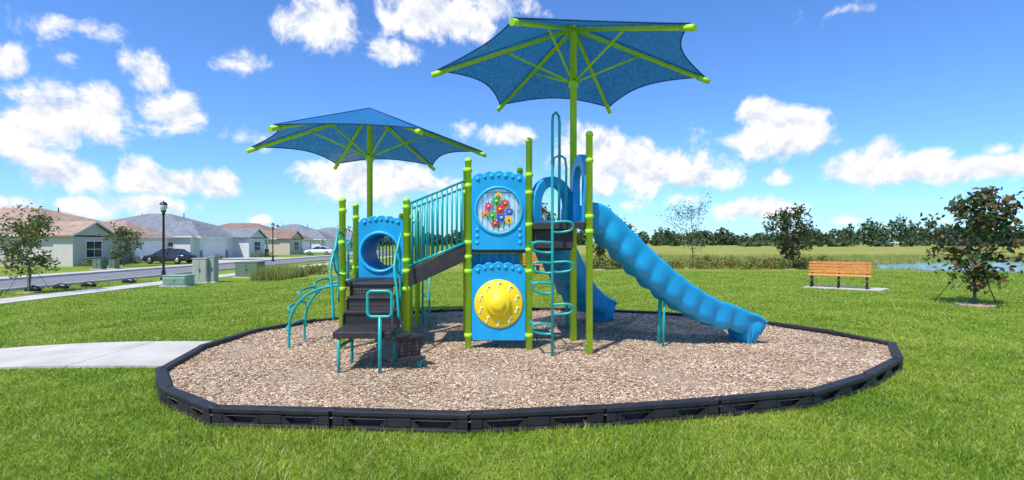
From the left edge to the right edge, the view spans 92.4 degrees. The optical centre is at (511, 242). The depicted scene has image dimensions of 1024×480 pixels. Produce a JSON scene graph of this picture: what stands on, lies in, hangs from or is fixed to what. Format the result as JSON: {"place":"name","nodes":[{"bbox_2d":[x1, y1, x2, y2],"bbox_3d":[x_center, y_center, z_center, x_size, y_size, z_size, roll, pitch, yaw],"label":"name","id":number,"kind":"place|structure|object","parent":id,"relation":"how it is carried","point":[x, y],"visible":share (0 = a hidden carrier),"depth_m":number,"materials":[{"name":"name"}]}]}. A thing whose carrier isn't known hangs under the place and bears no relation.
{"place":"outdoors","nodes":[
{"label":"outdoors","id":0,"kind":"place"},
{"bbox_2d":[77,224,111,235],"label":"gable","id":1,"kind":"structure","parent":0,"point":[95,230],"depth_m":45.25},
{"bbox_2d":[0,341,210,368],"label":"concrete path","id":2,"kind":"structure","parent":0,"point":[139,354],"depth_m":6.94,"materials":[{"name":"concrete"}]},
{"bbox_2d":[125,238,167,261],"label":"garage walls","id":3,"kind":"structure","parent":0,"point":[128,257],"depth_m":53.94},
{"bbox_2d":[0,253,352,278],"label":"sidewalk","id":4,"kind":"structure","parent":0,"point":[123,269],"depth_m":36.49,"materials":[{"name":"concrete"}]},
{"bbox_2d":[0,256,393,303],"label":"sidewalk","id":5,"kind":"structure","parent":0,"point":[52,295],"depth_m":20.80,"materials":[{"name":"concrete"}]},
{"bbox_2d":[0,251,394,288],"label":"road","id":6,"kind":"structure","parent":0,"point":[50,280],"depth_m":31.32,"materials":[{"name":"asphalt"}]},
{"bbox_2d":[304,246,332,254],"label":"parked car","id":7,"kind":"object","parent":6,"relation":"on","point":[325,250],"visible":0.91,"depth_m":82.22,"materials":[{"name":"white paint"}]},
{"bbox_2d":[195,238,226,257],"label":"garage walls","id":8,"kind":"structure","parent":0,"point":[198,245],"depth_m":62.06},
{"bbox_2d":[202,241,225,257],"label":"garage trim","id":9,"kind":"structure","parent":8,"relation":"attached to","point":[215,246],"depth_m":65.14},
{"bbox_2d":[249,262,309,280],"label":"ornamental grass","id":10,"kind":"structure","parent":0,"point":[274,273],"depth_m":27.38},
{"bbox_2d":[0,243,1023,479],"bbox_3d":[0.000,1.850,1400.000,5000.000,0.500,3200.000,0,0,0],"label":"ground","id":11,"kind":"structure","parent":0,"point":[895,250],"depth_m":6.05,"materials":[{"name":"plant"}]},
{"bbox_2d":[0,201,60,293],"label":"oak sapling","id":12,"kind":"object","parent":11,"relation":"on","point":[20,229],"visible":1,"depth_m":20.23,"materials":[{"name":"green plant"}]},
{"bbox_2d":[0,236,118,266],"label":"walls","id":13,"kind":"structure","parent":11,"relation":"on","point":[31,255],"depth_m":43.00,"materials":[{"name":"beige paint"}]},
{"bbox_2d":[0,221,114,236],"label":"wing roof","id":14,"kind":"structure","parent":13,"relation":"on","point":[69,228],"depth_m":44.16,"materials":[{"name":"brown"}]},
{"bbox_2d":[0,208,172,236],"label":"roof","id":15,"kind":"structure","parent":13,"relation":"on","point":[56,215],"depth_m":49.77,"materials":[{"name":"brown"}]},
{"bbox_2d":[44,237,112,266],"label":"wing walls","id":16,"kind":"structure","parent":11,"relation":"on","point":[67,251],"depth_m":43.01,"materials":[{"name":"beige paint"}]},
{"bbox_2d":[87,242,101,256],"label":"window glass","id":17,"kind":"object","parent":16,"relation":"in","point":[98,249],"visible":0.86,"depth_m":45.28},
{"bbox_2d":[90,259,107,269],"bbox_3d":[-32.600,1.728,38.800,0.900,0.845,0.800,0,0,0],"label":"transformer box","id":18,"kind":"object","parent":11,"relation":"on","point":[98,264],"visible":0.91,"depth_m":38.49,"materials":[{"name":"metal"}]},
{"bbox_2d":[106,260,121,268],"bbox_3d":[-31.700,1.752,39.100,0.700,0.795,0.700,0,0,0],"label":"utility cabinet","id":19,"kind":"object","parent":11,"relation":"on","point":[114,264],"visible":0.94,"depth_m":38.85,"materials":[{"name":"metal"}]},
{"bbox_2d":[99,221,145,266],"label":"oak sapling","id":20,"kind":"object","parent":11,"relation":"on","point":[121,235],"visible":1,"depth_m":42.84,"materials":[{"name":"green plant"}]},
{"bbox_2d":[0,252,270,265],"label":"foundation shrubs","id":21,"kind":"object","parent":11,"relation":"on","point":[138,259],"visible":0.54,"depth_m":45.28,"materials":[{"name":"green plant"}]},
{"bbox_2d":[104,221,171,236],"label":"garage roof","id":22,"kind":"structure","parent":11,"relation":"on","point":[148,232],"depth_m":54.59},
{"bbox_2d":[159,200,167,279],"bbox_3d":[-19.600,-0.140,27.600,0.400,4.480,0.390,0,0,0],"label":"street lamp","id":23,"kind":"object","parent":11,"relation":"on","point":[163,206],"visible":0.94,"depth_m":27.55,"materials":[{"name":"black metal"}]},
{"bbox_2d":[141,248,196,263],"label":"parked car","id":24,"kind":"object","parent":11,"relation":"on","point":[176,255],"visible":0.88,"depth_m":47.80,"materials":[{"name":"black paint"}]},
{"bbox_2d":[159,274,197,286],"bbox_3d":[-16.100,1.853,23.700,1.300,0.595,0.900,0,0,0],"label":"transformer box","id":25,"kind":"object","parent":11,"relation":"on","point":[179,280],"visible":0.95,"depth_m":23.33,"materials":[{"name":"metal"}]},
{"bbox_2d":[158,221,229,236],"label":"garage roof","id":26,"kind":"structure","parent":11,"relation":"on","point":[196,229],"depth_m":63.93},
{"bbox_2d":[0,251,393,280],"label":"kerb","id":27,"kind":"structure","parent":11,"relation":"on","point":[6,279],"depth_m":34.56,"materials":[{"name":"concrete"}]},
{"bbox_2d":[0,253,394,291],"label":"kerb","id":28,"kind":"structure","parent":11,"relation":"on","point":[51,285],"depth_m":27.49,"materials":[{"name":"concrete"}]},
{"bbox_2d":[191,258,209,282],"bbox_3d":[-16.250,1.478,25.800,0.950,1.345,0.800,0,0,0],"label":"utility cabinet","id":29,"kind":"object","parent":11,"relation":"on","point":[200,268],"visible":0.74,"depth_m":25.48,"materials":[{"name":"metal"}]},
{"bbox_2d":[168,237,233,257],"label":"walls","id":30,"kind":"structure","parent":11,"relation":"on","point":[187,244],"depth_m":61.00,"materials":[{"name":"white paint"}]},
{"bbox_2d":[110,214,234,236],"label":"roof","id":31,"kind":"structure","parent":30,"relation":"on","point":[152,221],"depth_m":66.92,"materials":[{"name":"grey"}]},
{"bbox_2d":[208,256,221,282],"bbox_3d":[-15.750,1.427,25.900,0.500,1.445,0.600,0,0,0],"label":"utility cabinet","id":32,"kind":"object","parent":11,"relation":"on","point":[213,269],"visible":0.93,"depth_m":25.71,"materials":[{"name":"metal"}]},
{"bbox_2d":[232,261,265,277],"bbox_3d":[-15.900,1.653,29.800,1.550,0.995,1.100,0,0,0],"label":"transformer box","id":33,"kind":"object","parent":11,"relation":"on","point":[242,268],"visible":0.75,"depth_m":29.33,"materials":[{"name":"metal"}]},
{"bbox_2d":[235,264,245,275],"bbox_3d":[-16.227,1.625,29.340,0.635,0.750,0.015,0,0,0],"label":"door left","id":34,"kind":"structure","parent":33,"relation":"in","point":[240,269],"depth_m":29.33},
{"bbox_2d":[234,238,264,256],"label":"wing walls","id":35,"kind":"structure","parent":11,"relation":"on","point":[243,247],"depth_m":70.51,"materials":[{"name":"white paint"}]},
{"bbox_2d":[221,228,266,237],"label":"wing roof","id":36,"kind":"structure","parent":35,"relation":"on","point":[242,232],"depth_m":71.80,"materials":[{"name":"grey"}]},
{"bbox_2d":[265,239,274,254],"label":"walls","id":37,"kind":"structure","parent":11,"relation":"on","point":[270,245],"depth_m":85.00,"materials":[{"name":"beige paint"}]},
{"bbox_2d":[219,223,278,237],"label":"roof","id":38,"kind":"structure","parent":37,"relation":"on","point":[244,225],"depth_m":90.75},
{"bbox_2d":[261,230,303,238],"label":"wing roof","id":39,"kind":"structure","parent":37,"relation":"on","point":[283,234],"depth_m":86.33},
{"bbox_2d":[275,239,301,254],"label":"wing walls","id":40,"kind":"structure","parent":11,"relation":"on","point":[284,246],"depth_m":85.01,"materials":[{"name":"beige paint"}]},
{"bbox_2d":[301,230,334,238],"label":"garage roof","id":41,"kind":"structure","parent":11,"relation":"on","point":[320,234],"depth_m":107.76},
{"bbox_2d":[311,240,334,248],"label":"walls","id":42,"kind":"structure","parent":11,"relation":"on","point":[315,243],"depth_m":105.00,"materials":[{"name":"white paint"}]},
{"bbox_2d":[275,224,334,238],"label":"roof","id":43,"kind":"structure","parent":42,"relation":"on","point":[300,228],"depth_m":111.07,"materials":[{"name":"grey"}]},
{"bbox_2d":[155,307,902,433],"bbox_3d":[0.559,1.526,7.491,9.899,0.208,6.802,0,0,0],"label":"playground border","id":44,"kind":"object","parent":11,"relation":"on","point":[536,418],"visible":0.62,"depth_m":4.32,"materials":[{"name":"black plastic"}]},
{"bbox_2d":[167,310,898,421],"bbox_3d":[0.560,1.500,7.490,9.880,0.001,6.780,0,0,0],"label":"mulch bed","id":45,"kind":"object","parent":11,"relation":"on","point":[543,353],"visible":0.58,"depth_m":5.90,"materials":[{"name":"wood"}]},
{"bbox_2d":[287,284,336,347],"bbox_3d":[-2.820,1.090,6.980,0.747,1.020,0.038,0,0,0],"label":"climber rail","id":46,"kind":"object","parent":45,"relation":"on","point":[297,304],"visible":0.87,"depth_m":6.96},
{"bbox_2d":[303,279,348,339],"bbox_3d":[-2.830,1.075,7.550,0.767,1.050,0.038,0,0,0],"label":"climber rail","id":47,"kind":"object","parent":45,"relation":"on","point":[306,311],"visible":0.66,"depth_m":7.53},
{"bbox_2d":[338,197,346,349],"bbox_3d":[-2.385,0.458,6.900,0.114,2.185,0.112,0,0,0],"label":"post","id":48,"kind":"object","parent":45,"relation":"on","point":[342,210],"visible":0.81,"depth_m":6.86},
{"bbox_2d":[329,230,343,319],"bbox_3d":[-2.348,0.407,6.530,0.103,1.151,0.632,0,0,-9],"label":"handrail","id":49,"kind":"object","parent":48,"relation":"attached to","point":[330,275],"visible":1,"depth_m":6.33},
{"bbox_2d":[336,245,339,301],"bbox_3d":[-2.340,0.415,6.600,0.048,0.771,0.027,0,0,0],"label":"handrail stay","id":50,"kind":"object","parent":49,"relation":"attached to","point":[338,286],"visible":1,"depth_m":6.59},
{"bbox_2d":[335,234,352,278],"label":"climber hand bars","id":51,"kind":"object","parent":45,"relation":"on","point":[348,259],"visible":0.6,"depth_m":6.84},
{"bbox_2d":[352,203,358,277],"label":"post","id":52,"kind":"object","parent":45,"relation":"on","point":[355,216],"visible":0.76,"depth_m":7.81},
{"bbox_2d":[358,215,402,276],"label":"tunnel panel","id":53,"kind":"structure","parent":52,"relation":"attached to","point":[393,228],"depth_m":7.82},
{"bbox_2d":[363,234,387,269],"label":"crawl tunnel","id":54,"kind":"structure","parent":53,"relation":"attached to","point":[369,257],"depth_m":8.35,"materials":[{"name":"blue plastic"}]},
{"bbox_2d":[359,231,400,272],"bbox_3d":[-2.105,0.150,7.810,0.676,0.676,0.053,0,0,0],"label":"tunnel rim","id":55,"kind":"object","parent":53,"relation":"attached to","point":[391,236],"visible":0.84,"depth_m":7.79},
{"bbox_2d":[246,108,486,217],"bbox_3d":[-2.600,-0.460,8.970,4.270,4.021,3.938,0,0,0],"label":"shade umbrella","id":56,"kind":"object","parent":45,"relation":"on","point":[369,135],"visible":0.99,"depth_m":9.19,"materials":[{"name":"fabric"}]},
{"bbox_2d":[337,332,421,372],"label":"platform legs","id":57,"kind":"object","parent":45,"relation":"on","point":[350,341],"visible":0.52,"depth_m":6.05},
{"bbox_2d":[333,324,397,338],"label":"transfer platform","id":58,"kind":"structure","parent":57,"relation":"on","point":[359,331],"depth_m":5.63,"materials":[{"name":"black plastic"}]},
{"bbox_2d":[346,314,390,323],"bbox_3d":[-1.800,0.973,6.160,0.560,0.154,0.020,0,0,0],"label":"riser","id":59,"kind":"object","parent":58,"relation":"on","point":[358,319],"visible":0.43,"depth_m":6.15,"materials":[{"name":"metal"}]},
{"bbox_2d":[343,308,396,313],"bbox_3d":[-1.800,0.877,6.305,0.620,0.035,0.350,0,0,0],"label":"step","id":60,"kind":"object","parent":59,"relation":"on","point":[371,311],"visible":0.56,"depth_m":6.17,"materials":[{"name":"black metal"}]},
{"bbox_2d":[350,299,389,308],"bbox_3d":[-1.857,0.818,6.460,0.555,0.144,0.020,0,0,0],"label":"riser","id":61,"kind":"object","parent":60,"relation":"on","point":[373,303],"visible":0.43,"depth_m":6.45,"materials":[{"name":"metal"}]},
{"bbox_2d":[347,294,395,298],"bbox_3d":[-1.857,0.728,6.605,0.615,0.034,0.350,0,0,0],"label":"step","id":62,"kind":"object","parent":61,"relation":"on","point":[372,296],"visible":0.76,"depth_m":6.48,"materials":[{"name":"black metal"}]},
{"bbox_2d":[353,286,392,294],"bbox_3d":[-1.915,0.665,6.760,0.550,0.149,0.020,0,0,0],"label":"riser","id":63,"kind":"object","parent":62,"relation":"on","point":[361,289],"visible":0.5,"depth_m":6.75,"materials":[{"name":"metal"}]},
{"bbox_2d":[350,282,397,285],"bbox_3d":[-1.915,0.574,6.845,0.610,0.033,0.230,0,0,0],"label":"step","id":64,"kind":"object","parent":63,"relation":"on","point":[372,284],"visible":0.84,"depth_m":6.73,"materials":[{"name":"black plastic"}]},
{"bbox_2d":[396,338,421,358],"bbox_3d":[-1.210,1.252,5.915,0.280,0.215,0.430,0,0,0],"label":"playground step","id":65,"kind":"object","parent":57,"relation":"attached to","point":[410,347],"visible":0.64,"depth_m":5.79,"materials":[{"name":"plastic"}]},
{"bbox_2d":[395,331,424,340],"bbox_3d":[-1.202,1.120,5.920,0.316,0.040,0.474,0,0,0],"label":"corner step top","id":66,"kind":"object","parent":65,"relation":"on","point":[405,335],"visible":1,"depth_m":5.81,"materials":[{"name":"black plastic"}]},
{"bbox_2d":[397,355,424,361],"bbox_3d":[-1.208,1.360,5.803,0.335,0.040,0.160,0,0,-24],"label":"corner step","id":67,"kind":"object","parent":57,"relation":"on","point":[414,357],"visible":0.88,"depth_m":5.74,"materials":[{"name":"black plastic"}]},
{"bbox_2d":[378,317,381,374],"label":"grab post","id":68,"kind":"object","parent":45,"relation":"on","point":[379,345],"visible":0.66,"depth_m":5.55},
{"bbox_2d":[366,290,392,317],"bbox_3d":[-1.502,0.695,5.570,0.311,0.326,0.034,0,0,0],"label":"grab loop","id":69,"kind":"object","parent":68,"relation":"attached to","point":[391,303],"visible":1,"depth_m":5.55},
{"bbox_2d":[399,213,402,317],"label":"post","id":70,"kind":"object","parent":45,"relation":"on","point":[401,217],"visible":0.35,"depth_m":9.71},
{"bbox_2d":[379,236,395,265],"bbox_3d":[-2.400,0.035,9.365,0.036,0.866,0.734,0,0,24],"label":"rail","id":71,"kind":"object","parent":70,"relation":"attached to","point":[386,251],"visible":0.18,"depth_m":9.36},
{"bbox_2d":[402,197,409,331],"bbox_3d":[-1.485,0.458,6.900,0.114,2.185,0.112,0,0,0],"label":"post","id":72,"kind":"object","parent":45,"relation":"on","point":[406,262],"visible":0.96,"depth_m":6.86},
{"bbox_2d":[393,231,402,319],"bbox_3d":[-1.516,0.407,6.529,0.105,1.151,0.630,0,0,-8],"label":"handrail","id":73,"kind":"object","parent":72,"relation":"attached to","point":[395,277],"visible":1,"depth_m":6.32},
{"bbox_2d":[398,246,401,301],"bbox_3d":[-1.510,0.415,6.600,0.048,0.771,0.027,0,0,0],"label":"handrail stay","id":74,"kind":"object","parent":73,"relation":"attached to","point":[399,260],"visible":1,"depth_m":6.59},
{"bbox_2d":[408,179,465,266],"bbox_3d":[-1.050,-0.270,6.860,0.814,1.233,0.036,0,0,0],"label":"stair rail","id":75,"kind":"object","parent":72,"relation":"attached to","point":[447,248],"visible":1,"depth_m":6.85,"materials":[{"name":"metal"}]},
{"bbox_2d":[409,244,464,286],"bbox_3d":[-1.050,0.320,6.880,0.780,0.595,0.040,0,0,0],"label":"stair stringer","id":76,"kind":"object","parent":72,"relation":"attached to","point":[439,264],"visible":1,"depth_m":6.86,"materials":[{"name":"black plastic"}]},
{"bbox_2d":[410,205,412,331],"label":"post","id":77,"kind":"object","parent":45,"relation":"on","point":[411,308],"visible":0.09,"depth_m":7.74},
{"bbox_2d":[346,277,402,286],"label":"deck","id":78,"kind":"structure","parent":77,"relation":"attached to","point":[371,279],"depth_m":7.13,"materials":[{"name":"black plastic"}]},
{"bbox_2d":[413,187,463,262],"bbox_3d":[-1.170,-0.270,7.770,0.834,1.233,0.036,0,0,-1],"label":"stair rail back","id":79,"kind":"object","parent":77,"relation":"attached to","point":[434,199],"visible":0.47,"depth_m":7.76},
{"bbox_2d":[415,211,419,324],"bbox_3d":[-1.730,0.482,8.970,0.114,2.135,0.112,0,0,0],"label":"post","id":80,"kind":"object","parent":45,"relation":"on","point":[417,303],"visible":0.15,"depth_m":8.94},
{"bbox_2d":[422,226,429,327],"bbox_3d":[-1.535,0.650,8.750,0.036,1.900,0.380,0,0,-30],"label":"post","id":81,"kind":"object","parent":45,"relation":"on","point":[428,296],"visible":0.59,"depth_m":8.82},
{"bbox_2d":[463,168,464,336],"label":"post","id":82,"kind":"object","parent":45,"relation":"on","point":[464,261],"visible":0.18,"depth_m":7.78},
{"bbox_2d":[471,191,514,240],"bbox_3d":[-0.300,-0.410,7.800,0.800,0.816,0.036,0,0,0],"label":"deck rail back","id":83,"kind":"object","parent":82,"relation":"attached to","point":[504,192],"visible":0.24,"depth_m":7.79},
{"bbox_2d":[471,247,525,252],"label":"deck","id":84,"kind":"structure","parent":82,"relation":"attached to","point":[497,251],"depth_m":6.90,"materials":[{"name":"black plastic"}]},
{"bbox_2d":[471,253,518,274],"bbox_3d":[-0.270,0.323,7.322,0.740,0.345,0.588,0,0,0],"label":"under deck trough","id":85,"kind":"object","parent":84,"relation":"attached to","point":[484,258],"visible":0.34,"depth_m":7.06,"materials":[{"name":"blue plastic"}]},
{"bbox_2d":[472,170,525,249],"bbox_3d":[-0.188,-0.455,6.900,0.761,1.116,0.050,0,0,0],"label":"flower panel","id":86,"kind":"object","parent":84,"relation":"on","point":[489,241],"visible":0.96,"depth_m":6.88,"materials":[{"name":"blue plastic"}]},
{"bbox_2d":[474,186,522,234],"bbox_3d":[-0.188,-0.450,6.872,0.694,0.694,0.042,0,0,0],"label":"window rim","id":87,"kind":"object","parent":86,"relation":"attached to","point":[510,191],"depth_m":6.85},
{"bbox_2d":[464,157,471,349],"bbox_3d":[-0.615,0.177,6.900,0.114,2.745,0.112,0,0,0],"label":"post","id":88,"kind":"object","parent":45,"relation":"on","point":[468,241],"visible":0.97,"depth_m":6.86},
{"bbox_2d":[472,262,525,340],"bbox_3d":[-0.188,0.820,6.900,0.761,1.106,0.050,0,0,0],"label":"music panel","id":89,"kind":"object","parent":88,"relation":"attached to","point":[514,331],"visible":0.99,"depth_m":6.88,"materials":[{"name":"plastic"}]},
{"bbox_2d":[474,279,522,327],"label":"music dome","id":90,"kind":"structure","parent":89,"relation":"attached to","point":[499,303],"depth_m":6.84,"materials":[{"name":"plastic"}]},
{"bbox_2d":[517,167,522,265],"bbox_3d":[0.127,0.177,7.800,0.114,2.745,0.112,0,0,0],"label":"post","id":91,"kind":"object","parent":45,"relation":"on","point":[520,170],"visible":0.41,"depth_m":7.76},
{"bbox_2d":[525,138,532,349],"bbox_3d":[0.240,0.037,6.900,0.114,3.025,0.112,0,0,0],"label":"post","id":92,"kind":"object","parent":45,"relation":"on","point":[529,226],"visible":0.98,"depth_m":6.86,"materials":[{"name":"metal"}]},
{"bbox_2d":[532,228,571,250],"bbox_3d":[0.570,-0.048,7.180,0.828,0.325,0.020,0,0,-37],"label":"kick plate","id":93,"kind":"object","parent":92,"relation":"attached to","point":[544,249],"visible":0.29,"depth_m":7.15,"materials":[{"name":"black plastic"}]},
{"bbox_2d":[532,230,572,247],"bbox_3d":[0.565,-0.050,6.850,0.585,0.250,0.015,0,0,20],"label":"riser","id":94,"kind":"object","parent":92,"relation":"attached to","point":[563,240],"visible":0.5,"depth_m":6.83,"materials":[{"name":"black plastic"}]},
{"bbox_3d":[0.640,-0.250,7.015,0.790,0.070,0.882,0,0,0],"label":"high deck","id":95,"kind":"object","parent":92,"relation":"attached to","visible":0},
{"bbox_2d":[533,222,584,228],"bbox_3d":[0.640,-0.233,6.720,0.735,0.095,0.030,0,0,22],"label":"deck lip","id":96,"kind":"object","parent":95,"relation":"attached to","point":[547,225],"visible":0.95,"depth_m":6.70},
{"bbox_2d":[551,111,560,355],"bbox_3d":[0.604,-0.074,6.556,0.085,3.348,0.208,0,0,36],"label":"ladder pole","id":97,"kind":"object","parent":45,"relation":"on","point":[552,213],"visible":0.86,"depth_m":6.49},
{"bbox_2d":[528,220,573,334],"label":"ladder rungs","id":98,"kind":"object","parent":97,"relation":"attached to","point":[542,272],"visible":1,"depth_m":6.48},
{"bbox_2d":[431,17,710,341],"bbox_3d":[0.933,-0.893,7.460,4.282,4.886,3.877,0,0,0],"label":"shade umbrella","id":99,"kind":"object","parent":45,"relation":"on","point":[606,64],"visible":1,"depth_m":7.56,"materials":[{"name":"fabric"}]},
{"bbox_2d":[532,176,617,329],"bbox_3d":[0.941,0.292,8.339,0.893,2.515,3.153,0,0,29],"label":"playground slide","id":100,"kind":"object","parent":45,"relation":"on","point":[604,305],"visible":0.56,"depth_m":8.32,"materials":[{"name":"blue plastic"}]},
{"bbox_2d":[585,131,593,354],"bbox_3d":[1.036,0.028,6.570,0.114,3.045,0.112,0,0,0],"label":"post","id":101,"kind":"object","parent":45,"relation":"on","point":[589,215],"visible":0.98,"depth_m":6.53,"materials":[{"name":"metal"}]},
{"bbox_2d":[571,154,767,346],"bbox_3d":[2.314,0.148,7.205,2.817,2.806,0.832,0,0,-8],"label":"playground slide","id":102,"kind":"object","parent":45,"relation":"on","point":[623,244],"visible":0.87,"depth_m":6.97,"materials":[{"name":"blue plastic"}]},
{"bbox_2d":[540,202,557,268],"bbox_3d":[1.926,-0.415,30.023,2.117,4.134,2.313,0,0,40],"label":"magnolia tree","id":103,"kind":"object","parent":11,"relation":"on","point":[545,213],"visible":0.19,"depth_m":29.87,"materials":[{"name":"green plant"}]},
{"bbox_2d":[295,254,853,274],"bbox_3d":[3.568,1.460,31.348,35.437,1.457,4.208,0,0,3],"label":"shrub row","id":104,"kind":"object","parent":11,"relation":"on","point":[707,263],"visible":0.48,"depth_m":30.22,"materials":[{"name":"green plant"}]},
{"bbox_2d":[579,205,625,269],"bbox_3d":[5.263,-0.333,28.977,2.754,3.969,2.046,0,0,23],"label":"magnolia tree","id":105,"kind":"object","parent":11,"relation":"on","point":[599,251],"visible":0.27,"depth_m":28.84,"materials":[{"name":"green plant"}]},
{"bbox_2d":[213,214,1023,246],"bbox_3d":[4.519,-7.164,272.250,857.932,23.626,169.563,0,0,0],"label":"tree line","id":106,"kind":"object","parent":11,"relation":"on","point":[910,236],"visible":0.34,"depth_m":284.62,"materials":[{"name":"plant"}]},
{"bbox_2d":[649,189,720,266],"bbox_3d":[11.347,-0.825,31.904,4.237,4.954,3.772,0,0,39],"label":"bare young tree","id":107,"kind":"object","parent":11,"relation":"on","point":[679,212],"visible":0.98,"depth_m":31.99,"materials":[{"name":"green plant"}]},
{"bbox_2d":[762,202,816,269],"bbox_3d":[16.537,-0.390,29.462,2.938,4.085,2.743,0,0,0],"label":"magnolia tree","id":108,"kind":"object","parent":11,"relation":"on","point":[785,225],"visible":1,"depth_m":29.10,"materials":[{"name":"green plant"}]},
{"bbox_2d":[802,285,888,290],"bbox_3d":[11.650,1.610,17.150,2.438,0.080,1.263,0,0,38],"label":"concrete pad","id":109,"kind":"object","parent":11,"relation":"on","point":[848,288],"visible":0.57,"depth_m":16.97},
{"bbox_2d":[807,261,870,289],"bbox_3d":[11.486,1.141,17.249,1.850,0.946,0.802,0,0,36],"label":"park bench","id":110,"kind":"object","parent":109,"relation":"on","point":[830,266],"visible":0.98,"depth_m":17.37,"materials":[{"name":"brown wood"}]},
{"bbox_2d":[920,185,1023,308],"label":"magnolia tree","id":111,"kind":"object","parent":11,"relation":"on","point":[984,199],"visible":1,"depth_m":12.25,"materials":[{"name":"green plant"}]},
{"bbox_2d":[0,0,1023,242],"label":"sky","id":112,"kind":"structure","parent":0,"point":[853,112],"materials":[{"name":"blue"}]},
{"bbox_2d":[143,352,915,438],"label":"edge grass","id":113,"kind":"structure","parent":0,"point":[507,430],"depth_m":4.42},
{"bbox_2d":[553,154,567,219],"bbox_3d":[0.647,-0.730,6.532,0.257,0.892,0.096,0,0,-32],"label":"ladder handhold","id":114,"kind":"object","parent":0,"point":[564,158],"visible":0.9,"depth_m":6.55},
{"bbox_2d":[385,252,1023,267],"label":"field grass","id":115,"kind":"structure","parent":0,"point":[863,258],"depth_m":45.29,"materials":[{"name":"plant"}]},
{"bbox_2d":[871,261,1023,272],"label":"pond water","id":116,"kind":"structure","parent":0,"point":[927,267],"depth_m":34.12,"materials":[{"name":"blue liquid"}]},
{"bbox_2d":[871,259,1023,272],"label":"pond reeds","id":117,"kind":"object","parent":116,"relation":"on","point":[875,264],"visible":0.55,"depth_m":34.88,"materials":[{"name":"green plant"}]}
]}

